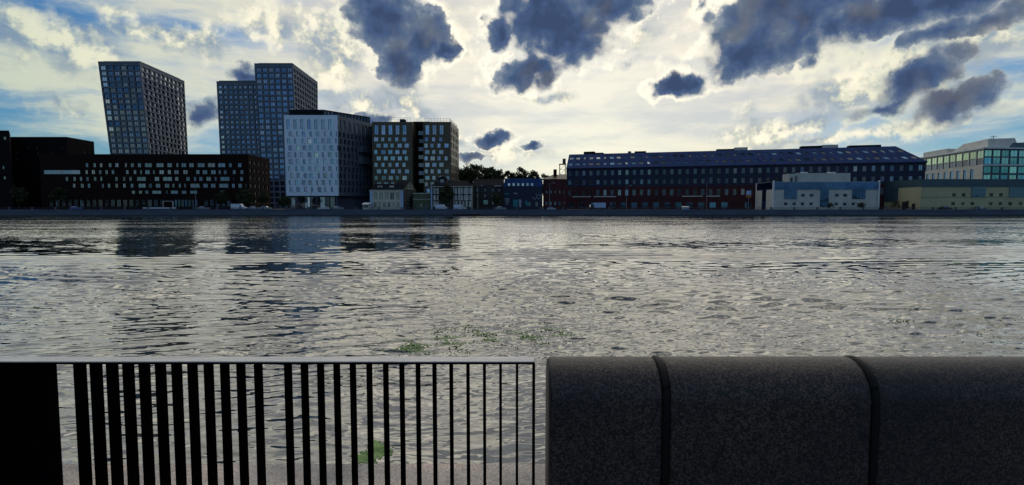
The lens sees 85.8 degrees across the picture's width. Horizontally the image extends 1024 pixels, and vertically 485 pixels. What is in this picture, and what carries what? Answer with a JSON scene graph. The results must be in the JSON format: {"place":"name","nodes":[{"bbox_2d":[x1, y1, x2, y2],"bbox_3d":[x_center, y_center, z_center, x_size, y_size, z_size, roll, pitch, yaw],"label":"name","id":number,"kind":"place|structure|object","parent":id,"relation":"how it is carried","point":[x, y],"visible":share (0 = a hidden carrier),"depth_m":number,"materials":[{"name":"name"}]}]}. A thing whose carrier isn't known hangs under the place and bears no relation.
{"place":"outdoors","nodes":[
{"label":"outdoors","id":0,"kind":"place"},
{"bbox_2d":[0,130,14,208],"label":"dark block","id":1,"kind":"structure","parent":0,"point":[6,181],"depth_m":244.57,"materials":[{"name":"black brick"}]},
{"bbox_2d":[10,137,94,208],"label":"dark block","id":2,"kind":"structure","parent":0,"point":[26,152],"depth_m":260.25,"materials":[{"name":"black brick"}]},
{"bbox_2d":[98,61,187,153],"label":"residential tower","id":3,"kind":"structure","parent":0,"point":[144,107],"depth_m":327.21,"materials":[{"name":"metal"}]},
{"bbox_2d":[39,154,270,208],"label":"office block","id":4,"kind":"structure","parent":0,"point":[113,181],"depth_m":238.86,"materials":[{"name":"brick"}]},
{"bbox_2d":[43,170,79,173],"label":"window","id":5,"kind":"structure","parent":4,"relation":"in","point":[44,171],"depth_m":238.84,"materials":[{"name":"blue glass"}]},
{"bbox_2d":[67,200,71,206],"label":"window","id":6,"kind":"structure","parent":4,"relation":"in","point":[69,203],"depth_m":239.77,"materials":[{"name":"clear glass"}]},
{"bbox_2d":[104,200,108,206],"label":"window","id":7,"kind":"structure","parent":4,"relation":"in","point":[106,204],"depth_m":239.77,"materials":[{"name":"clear glass"}]},
{"bbox_2d":[110,200,114,206],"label":"window","id":8,"kind":"structure","parent":4,"relation":"in","point":[112,202],"depth_m":239.77,"materials":[{"name":"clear glass"}]},
{"bbox_2d":[137,177,145,180],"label":"window","id":9,"kind":"structure","parent":4,"relation":"in","point":[138,178],"depth_m":239.01,"materials":[{"name":"blue glass"}]},
{"bbox_2d":[147,200,151,206],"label":"window","id":10,"kind":"structure","parent":4,"relation":"in","point":[149,202],"depth_m":239.77,"materials":[{"name":"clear glass"}]},
{"bbox_2d":[153,200,157,206],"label":"window","id":11,"kind":"structure","parent":4,"relation":"in","point":[155,202],"depth_m":239.77,"materials":[{"name":"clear glass"}]},
{"bbox_2d":[163,177,171,180],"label":"window","id":12,"kind":"structure","parent":4,"relation":"in","point":[164,178],"depth_m":239.01,"materials":[{"name":"blue glass"}]},
{"bbox_2d":[190,184,198,187],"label":"window","id":13,"kind":"structure","parent":4,"relation":"in","point":[191,185],"depth_m":239.25,"materials":[{"name":"blue glass"}]},
{"bbox_2d":[219,184,227,187],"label":"window","id":14,"kind":"structure","parent":4,"relation":"in","point":[220,185],"depth_m":239.25,"materials":[{"name":"clear glass"}]},
{"bbox_2d":[220,177,228,180],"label":"window","id":15,"kind":"structure","parent":4,"relation":"in","point":[221,178],"depth_m":239.04,"materials":[{"name":"clear glass"}]},
{"bbox_2d":[216,81,259,156],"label":"residential tower","id":16,"kind":"structure","parent":0,"point":[237,118],"depth_m":328.93,"materials":[{"name":"metal"}]},
{"bbox_2d":[254,63,317,208],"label":"residential tower","id":17,"kind":"structure","parent":0,"point":[282,89],"depth_m":326.48,"materials":[{"name":"metal"}]},
{"bbox_2d":[62,464,544,484],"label":"ledge","id":18,"kind":"object","parent":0,"point":[276,474],"depth_m":2.58,"materials":[{"name":"stone"}]},
{"bbox_2d":[0,357,534,484],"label":"steel railing","id":19,"kind":"object","parent":18,"relation":"on","point":[30,445],"visible":1,"depth_m":2.16,"materials":[{"name":"black metal"}]},
{"bbox_2d":[284,110,372,208],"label":"panel building","id":20,"kind":"structure","parent":0,"point":[328,158],"depth_m":249.11,"materials":[{"name":"stone"}]},
{"bbox_2d":[369,181,415,208],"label":"old house","id":21,"kind":"structure","parent":0,"point":[399,194],"depth_m":233.56,"materials":[{"name":"beige paint"}]},
{"bbox_2d":[379,192,382,199],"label":"window","id":22,"kind":"structure","parent":21,"relation":"in","point":[380,193],"depth_m":233.42,"materials":[{"name":"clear glass"}]},
{"bbox_2d":[390,192,393,199],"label":"window","id":23,"kind":"structure","parent":21,"relation":"in","point":[391,193],"depth_m":233.42,"materials":[{"name":"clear glass"}]},
{"bbox_2d":[396,192,399,199],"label":"window","id":24,"kind":"structure","parent":21,"relation":"in","point":[397,193],"depth_m":233.42,"materials":[{"name":"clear glass"}]},
{"bbox_2d":[372,118,458,192],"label":"bronze building","id":25,"kind":"structure","parent":0,"point":[422,157],"depth_m":260.09,"materials":[{"name":"brick"}]},
{"bbox_2d":[374,125,377,134],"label":"window","id":26,"kind":"structure","parent":25,"relation":"in","point":[375,126],"depth_m":259.32,"materials":[{"name":"blue glass"}]},
{"bbox_2d":[381,125,384,134],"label":"window","id":27,"kind":"structure","parent":25,"relation":"in","point":[382,126],"depth_m":259.32,"materials":[{"name":"blue glass"}]},
{"bbox_2d":[388,125,391,134],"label":"window","id":28,"kind":"structure","parent":25,"relation":"in","point":[389,126],"depth_m":259.32,"materials":[{"name":"blue glass"}]},
{"bbox_2d":[374,137,448,192],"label":"window","id":29,"kind":"structure","parent":25,"relation":"in","point":[382,138],"depth_m":260.27,"materials":[{"name":"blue glass"}]},
{"bbox_2d":[425,125,428,134],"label":"window","id":30,"kind":"structure","parent":25,"relation":"in","point":[426,126],"depth_m":259.32,"materials":[{"name":"blue glass"}]},
{"bbox_2d":[432,125,435,134],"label":"window","id":31,"kind":"structure","parent":25,"relation":"in","point":[433,126],"depth_m":259.32,"materials":[{"name":"blue glass"}]},
{"bbox_2d":[430,176,473,208],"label":"old house","id":32,"kind":"structure","parent":0,"point":[463,191],"depth_m":234.36,"materials":[{"name":"paint"}]},
{"bbox_2d":[473,179,503,208],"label":"dark house","id":33,"kind":"structure","parent":0,"point":[488,188],"depth_m":245.33,"materials":[{"name":"paint"}]},
{"bbox_2d":[2,207,1019,208],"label":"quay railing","id":34,"kind":"object","parent":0,"point":[494,207],"visible":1,"depth_m":214.67,"materials":[{"name":"metal"}]},
{"bbox_2d":[0,216,1023,463],"bbox_3d":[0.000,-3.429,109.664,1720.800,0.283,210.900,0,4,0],"label":"water","id":35,"kind":"structure","parent":0,"point":[224,286],"depth_m":22.79,"materials":[{"name":"grey liquid"}]},
{"bbox_2d":[350,440,393,463],"bbox_3d":[-2.162,3.288,8.482,0.697,0.039,1.292,1,4,10],"label":"duckweed","id":36,"kind":"object","parent":35,"relation":"on","point":[378,446],"visible":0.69,"depth_m":8.57,"materials":[{"name":"green plant"}]},
{"bbox_2d":[453,213,480,215],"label":"moored barge","id":37,"kind":"object","parent":35,"relation":"on","point":[463,214],"visible":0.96,"depth_m":210.08,"materials":[{"name":"black paint"}]},
{"bbox_2d":[370,321,589,356],"bbox_3d":[-0.611,2.755,16.350,6.455,0.139,5.699,1,4,14],"label":"duckweed","id":38,"kind":"object","parent":35,"relation":"on","point":[436,337],"visible":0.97,"depth_m":15.94,"materials":[{"name":"green plant"}]},
{"bbox_2d":[874,318,1017,345],"bbox_3d":[14.761,2.712,17.191,5.694,0.126,4.820,0,4,0],"label":"duckweed","id":39,"kind":"object","parent":35,"relation":"on","point":[937,329],"visible":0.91,"depth_m":18.08,"materials":[{"name":"green plant"}]},
{"bbox_2d":[0,209,1023,215],"bbox_3d":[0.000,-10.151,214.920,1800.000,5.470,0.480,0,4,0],"label":"quay","id":40,"kind":"structure","parent":0,"point":[513,212],"depth_m":214.67,"materials":[{"name":"concrete"}]},
{"bbox_2d":[0,0,1023,205],"label":"sky","id":41,"kind":"structure","parent":0,"point":[528,85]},
{"bbox_2d":[503,178,542,208],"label":"mural building","id":42,"kind":"structure","parent":0,"point":[521,193],"depth_m":236.28,"materials":[{"name":"blue paint"}]},
{"bbox_2d":[542,169,566,208],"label":"brick house","id":43,"kind":"structure","parent":0,"point":[558,190],"depth_m":240.20,"materials":[{"name":"red brick"}]},
{"bbox_2d":[559,159,565,174],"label":"lattice tower","id":44,"kind":"structure","parent":0,"point":[564,162],"depth_m":266.19,"materials":[{"name":"metal"}]},
{"bbox_2d":[566,144,927,208],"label":"long block","id":45,"kind":"structure","parent":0,"point":[669,180],"depth_m":265.71,"materials":[{"name":"brick"}]},
{"bbox_2d":[610,202,615,207],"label":"window","id":46,"kind":"structure","parent":45,"relation":"in","point":[612,204],"depth_m":278.14,"materials":[{"name":"blue glass"}]},
{"bbox_2d":[620,202,625,207],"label":"window","id":47,"kind":"structure","parent":45,"relation":"in","point":[623,204],"depth_m":276.79,"materials":[{"name":"blue glass"}]},
{"bbox_2d":[631,202,636,207],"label":"window","id":48,"kind":"structure","parent":45,"relation":"in","point":[633,204],"depth_m":275.37,"materials":[{"name":"blue glass"}]},
{"bbox_2d":[642,202,647,207],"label":"window","id":49,"kind":"structure","parent":45,"relation":"in","point":[644,204],"depth_m":273.90,"materials":[{"name":"blue glass"}]},
{"bbox_2d":[653,202,658,207],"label":"window","id":50,"kind":"structure","parent":45,"relation":"in","point":[655,204],"depth_m":272.43,"materials":[{"name":"blue glass"}]},
{"bbox_2d":[664,202,669,207],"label":"window","id":51,"kind":"structure","parent":45,"relation":"in","point":[666,204],"depth_m":271.04,"materials":[{"name":"blue glass"}]},
{"bbox_2d":[568,169,777,195],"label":"window","id":52,"kind":"structure","parent":45,"relation":"in","point":[656,170],"depth_m":274.16,"materials":[{"name":"clear glass"}]},
{"bbox_2d":[675,202,680,207],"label":"window","id":53,"kind":"structure","parent":45,"relation":"in","point":[677,204],"depth_m":269.65,"materials":[{"name":"blue glass"}]},
{"bbox_2d":[687,202,692,207],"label":"window","id":54,"kind":"structure","parent":45,"relation":"in","point":[690,204],"depth_m":268.11,"materials":[{"name":"blue glass"}]},
{"bbox_2d":[698,202,703,207],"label":"window","id":55,"kind":"structure","parent":45,"relation":"in","point":[700,204],"depth_m":266.77,"materials":[{"name":"blue glass"}]},
{"bbox_2d":[709,202,715,207],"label":"window","id":56,"kind":"structure","parent":45,"relation":"in","point":[712,204],"depth_m":265.28,"materials":[{"name":"blue glass"}]},
{"bbox_2d":[721,202,727,207],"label":"window","id":57,"kind":"structure","parent":45,"relation":"in","point":[723,204],"depth_m":263.89,"materials":[{"name":"blue glass"}]},
{"bbox_2d":[755,172,879,208],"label":"modern building","id":58,"kind":"structure","parent":0,"point":[802,190],"depth_m":228.32,"materials":[{"name":"paint"}]},
{"bbox_2d":[920,136,1023,178],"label":"glass building","id":59,"kind":"structure","parent":0,"point":[998,158],"depth_m":272.61,"materials":[{"name":"metal"}]},
{"bbox_2d":[943,156,948,162],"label":"window","id":60,"kind":"structure","parent":59,"relation":"in","point":[946,158],"depth_m":299.64,"materials":[{"name":"green glass"}]},
{"bbox_2d":[949,162,954,167],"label":"window","id":61,"kind":"structure","parent":59,"relation":"in","point":[951,165],"depth_m":294.14,"materials":[{"name":"grey glass"}]},
{"bbox_2d":[950,155,954,161],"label":"window","id":62,"kind":"structure","parent":59,"relation":"in","point":[952,157],"depth_m":293.35,"materials":[{"name":"green glass"}]},
{"bbox_2d":[956,154,961,160],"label":"window","id":63,"kind":"structure","parent":59,"relation":"in","point":[958,157],"depth_m":288.09,"materials":[{"name":"green glass"}]},
{"bbox_2d":[962,160,967,166],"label":"window","id":64,"kind":"structure","parent":59,"relation":"in","point":[965,163],"depth_m":282.18,"materials":[{"name":"grey glass"}]},
{"bbox_2d":[963,153,968,159],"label":"window","id":65,"kind":"structure","parent":59,"relation":"in","point":[965,155],"depth_m":282.25,"materials":[{"name":"green glass"}]},
{"bbox_2d":[969,159,974,165],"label":"window","id":66,"kind":"structure","parent":59,"relation":"in","point":[972,162],"depth_m":276.58,"materials":[{"name":"grey glass"}]},
{"bbox_2d":[970,152,975,158],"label":"window","id":67,"kind":"structure","parent":59,"relation":"in","point":[972,154],"depth_m":276.25,"materials":[{"name":"green glass"}]},
{"bbox_2d":[977,151,982,157],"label":"window","id":68,"kind":"structure","parent":59,"relation":"in","point":[979,153],"depth_m":270.87,"materials":[{"name":"green glass"}]},
{"bbox_2d":[977,158,982,164],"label":"window","id":69,"kind":"structure","parent":59,"relation":"in","point":[979,161],"depth_m":270.44,"materials":[{"name":"grey glass"}]},
{"bbox_2d":[984,166,990,172],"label":"window","id":70,"kind":"structure","parent":59,"relation":"in","point":[987,169],"depth_m":268.73,"materials":[{"name":"teal glass"}]},
{"bbox_2d":[984,157,991,163],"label":"window","id":71,"kind":"structure","parent":59,"relation":"in","point":[988,160],"depth_m":268.40,"materials":[{"name":"blue glass"}]},
{"bbox_2d":[985,150,991,155],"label":"window","id":72,"kind":"structure","parent":59,"relation":"in","point":[987,152],"depth_m":268.21,"materials":[{"name":"teal glass"}]},
{"bbox_2d":[992,166,999,172],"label":"window","id":73,"kind":"structure","parent":59,"relation":"in","point":[996,169],"depth_m":269.19,"materials":[{"name":"teal glass"}]},
{"bbox_2d":[993,157,999,163],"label":"window","id":74,"kind":"structure","parent":59,"relation":"in","point":[996,160],"depth_m":268.86,"materials":[{"name":"teal glass"}]},
{"bbox_2d":[993,150,1000,156],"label":"window","id":75,"kind":"structure","parent":59,"relation":"in","point":[997,153],"depth_m":268.67,"materials":[{"name":"teal glass"}]},
{"bbox_2d":[1001,166,1007,172],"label":"window","id":76,"kind":"structure","parent":59,"relation":"in","point":[1004,169],"depth_m":269.62,"materials":[{"name":"teal glass"}]},
{"bbox_2d":[1002,158,1008,163],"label":"window","id":77,"kind":"structure","parent":59,"relation":"in","point":[1004,160],"depth_m":269.39,"materials":[{"name":"teal glass"}]},
{"bbox_2d":[1002,150,1008,156],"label":"window","id":78,"kind":"structure","parent":59,"relation":"in","point":[1005,153],"depth_m":269.12,"materials":[{"name":"teal glass"}]},
{"bbox_2d":[1010,167,1016,172],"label":"window","id":79,"kind":"structure","parent":59,"relation":"in","point":[1012,169],"depth_m":270.11,"materials":[{"name":"teal glass"}]},
{"bbox_2d":[1010,158,1016,163],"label":"window","id":80,"kind":"structure","parent":59,"relation":"in","point":[1013,160],"depth_m":269.78,"materials":[{"name":"teal glass"}]},
{"bbox_2d":[1011,150,1017,156],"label":"window","id":81,"kind":"structure","parent":59,"relation":"in","point":[1014,153],"depth_m":269.58,"materials":[{"name":"teal glass"}]},
{"bbox_2d":[1018,167,1023,172],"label":"window","id":82,"kind":"structure","parent":59,"relation":"in","point":[1021,169],"depth_m":270.57,"materials":[{"name":"teal glass"}]},
{"bbox_2d":[1019,150,1023,156],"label":"window","id":83,"kind":"structure","parent":59,"relation":"in","point":[1021,154],"depth_m":269.98,"materials":[{"name":"teal glass"}]},
{"label":"road","id":84,"kind":"structure","parent":0,"visible":0},
{"bbox_2d":[143,201,175,208],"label":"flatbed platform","id":85,"kind":"structure","parent":84,"relation":"on","point":[158,207],"depth_m":218.49,"materials":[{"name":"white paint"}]},
{"bbox_2d":[231,204,246,208],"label":"white van","id":86,"kind":"object","parent":84,"relation":"on","point":[236,206],"visible":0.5,"depth_m":219.96,"materials":[{"name":"paint"}]},
{"bbox_2d":[435,204,446,208],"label":"white van","id":87,"kind":"object","parent":84,"relation":"on","point":[439,206],"visible":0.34,"depth_m":220.03,"materials":[{"name":"paint"}]},
{"bbox_2d":[453,205,465,208],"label":"white van","id":88,"kind":"object","parent":84,"relation":"on","point":[458,207],"visible":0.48,"depth_m":220.11,"materials":[{"name":"paint"}]},
{"bbox_2d":[589,203,605,208],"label":"box truck","id":89,"kind":"object","parent":84,"relation":"on","point":[599,206],"visible":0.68,"depth_m":219.92,"materials":[{"name":"white paint"}]},
{"bbox_2d":[746,191,750,206],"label":"billboard","id":90,"kind":"object","parent":84,"relation":"on","point":[748,194],"visible":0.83,"depth_m":218.15,"materials":[{"name":"blue paint"}]},
{"bbox_2d":[857,202,865,207],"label":"shrub","id":91,"kind":"object","parent":84,"relation":"on","point":[859,204],"visible":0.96,"depth_m":223.30,"materials":[{"name":"green plant"}]},
{"bbox_2d":[889,200,901,208],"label":"shrub","id":92,"kind":"object","parent":84,"relation":"on","point":[894,204],"visible":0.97,"depth_m":219.21,"materials":[{"name":"green plant"}]},
{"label":"near pavement","id":93,"kind":"structure","parent":0,"visible":0},
{"bbox_2d":[545,355,1023,484],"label":"granite parapet","id":94,"kind":"structure","parent":93,"relation":"on","point":[785,420],"depth_m":2.06,"materials":[{"name":"grey stone"}]},
{"bbox_3d":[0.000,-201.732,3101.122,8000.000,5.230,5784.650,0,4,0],"label":"ground","id":95,"kind":"structure","parent":0,"visible":0},
{"bbox_2d":[9,185,27,208],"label":"tree","id":96,"kind":"object","parent":95,"relation":"on","point":[20,194],"visible":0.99,"depth_m":231.48,"materials":[{"name":"green plant"}]},
{"bbox_2d":[48,187,68,208],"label":"tree","id":97,"kind":"object","parent":95,"relation":"on","point":[57,194],"visible":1,"depth_m":232.00,"materials":[{"name":"green plant"}]},
{"bbox_2d":[213,191,230,208],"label":"tree","id":98,"kind":"object","parent":95,"relation":"on","point":[222,197],"visible":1,"depth_m":232.12,"materials":[{"name":"green plant"}]},
{"bbox_2d":[235,189,254,206],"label":"tree","id":99,"kind":"object","parent":95,"relation":"on","point":[245,197],"visible":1,"depth_m":231.88,"materials":[{"name":"green plant"}]},
{"bbox_2d":[255,192,268,205],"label":"tree","id":100,"kind":"object","parent":95,"relation":"on","point":[263,198],"visible":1,"depth_m":230.67,"materials":[{"name":"green plant"}]},
{"bbox_2d":[278,196,291,206],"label":"tree","id":101,"kind":"object","parent":95,"relation":"on","point":[282,201],"visible":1,"depth_m":231.37,"materials":[{"name":"green plant"}]},
{"bbox_2d":[363,203,370,208],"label":"kiosk","id":102,"kind":"object","parent":95,"relation":"on","point":[366,205],"visible":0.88,"depth_m":229.54,"materials":[{"name":"white glass"}]},
{"bbox_2d":[413,193,430,208],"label":"annex","id":103,"kind":"object","parent":95,"relation":"on","point":[421,200],"visible":0.83,"depth_m":239.32,"materials":[{"name":"glass"}]},
{"bbox_2d":[438,185,454,206],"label":"tree","id":104,"kind":"object","parent":95,"relation":"on","point":[447,194],"visible":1,"depth_m":230.62,"materials":[{"name":"green plant"}]},
{"bbox_2d":[459,166,471,182],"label":"tree","id":105,"kind":"object","parent":95,"relation":"on","point":[461,176],"visible":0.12,"depth_m":297.18,"materials":[{"name":"green plant"}]},
{"bbox_2d":[460,162,483,184],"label":"tree","id":106,"kind":"object","parent":95,"relation":"on","point":[472,173],"visible":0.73,"depth_m":293.72,"materials":[{"name":"green plant"}]},
{"bbox_2d":[474,164,495,178],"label":"tree","id":107,"kind":"object","parent":95,"relation":"on","point":[483,169],"visible":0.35,"depth_m":299.24,"materials":[{"name":"green plant"}]},
{"bbox_2d":[484,169,504,179],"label":"tree","id":108,"kind":"object","parent":95,"relation":"on","point":[496,174],"visible":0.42,"depth_m":295.68,"materials":[{"name":"green plant"}]},
{"bbox_2d":[491,192,503,204],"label":"tree","id":109,"kind":"object","parent":95,"relation":"on","point":[496,198],"visible":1,"depth_m":231.30,"materials":[{"name":"green plant"}]},
{"bbox_2d":[503,170,516,177],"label":"tree","id":110,"kind":"object","parent":95,"relation":"on","point":[506,173],"visible":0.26,"depth_m":297.30,"materials":[{"name":"green plant"}]},
{"bbox_2d":[513,167,530,177],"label":"tree","id":111,"kind":"object","parent":95,"relation":"on","point":[524,174],"visible":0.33,"depth_m":292.90,"materials":[{"name":"green plant"}]},
{"bbox_2d":[527,169,539,177],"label":"tree","id":112,"kind":"object","parent":95,"relation":"on","point":[534,174],"visible":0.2,"depth_m":296.03,"materials":[{"name":"green plant"}]},
{"bbox_2d":[884,179,1023,208],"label":"yellow building","id":113,"kind":"structure","parent":95,"relation":"on","point":[962,193],"depth_m":221.31,"materials":[{"name":"paint"}]},
{"bbox_2d":[902,202,906,208],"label":"door","id":114,"kind":"structure","parent":113,"relation":"in","point":[904,204],"depth_m":231.38,"materials":[{"name":"black"}]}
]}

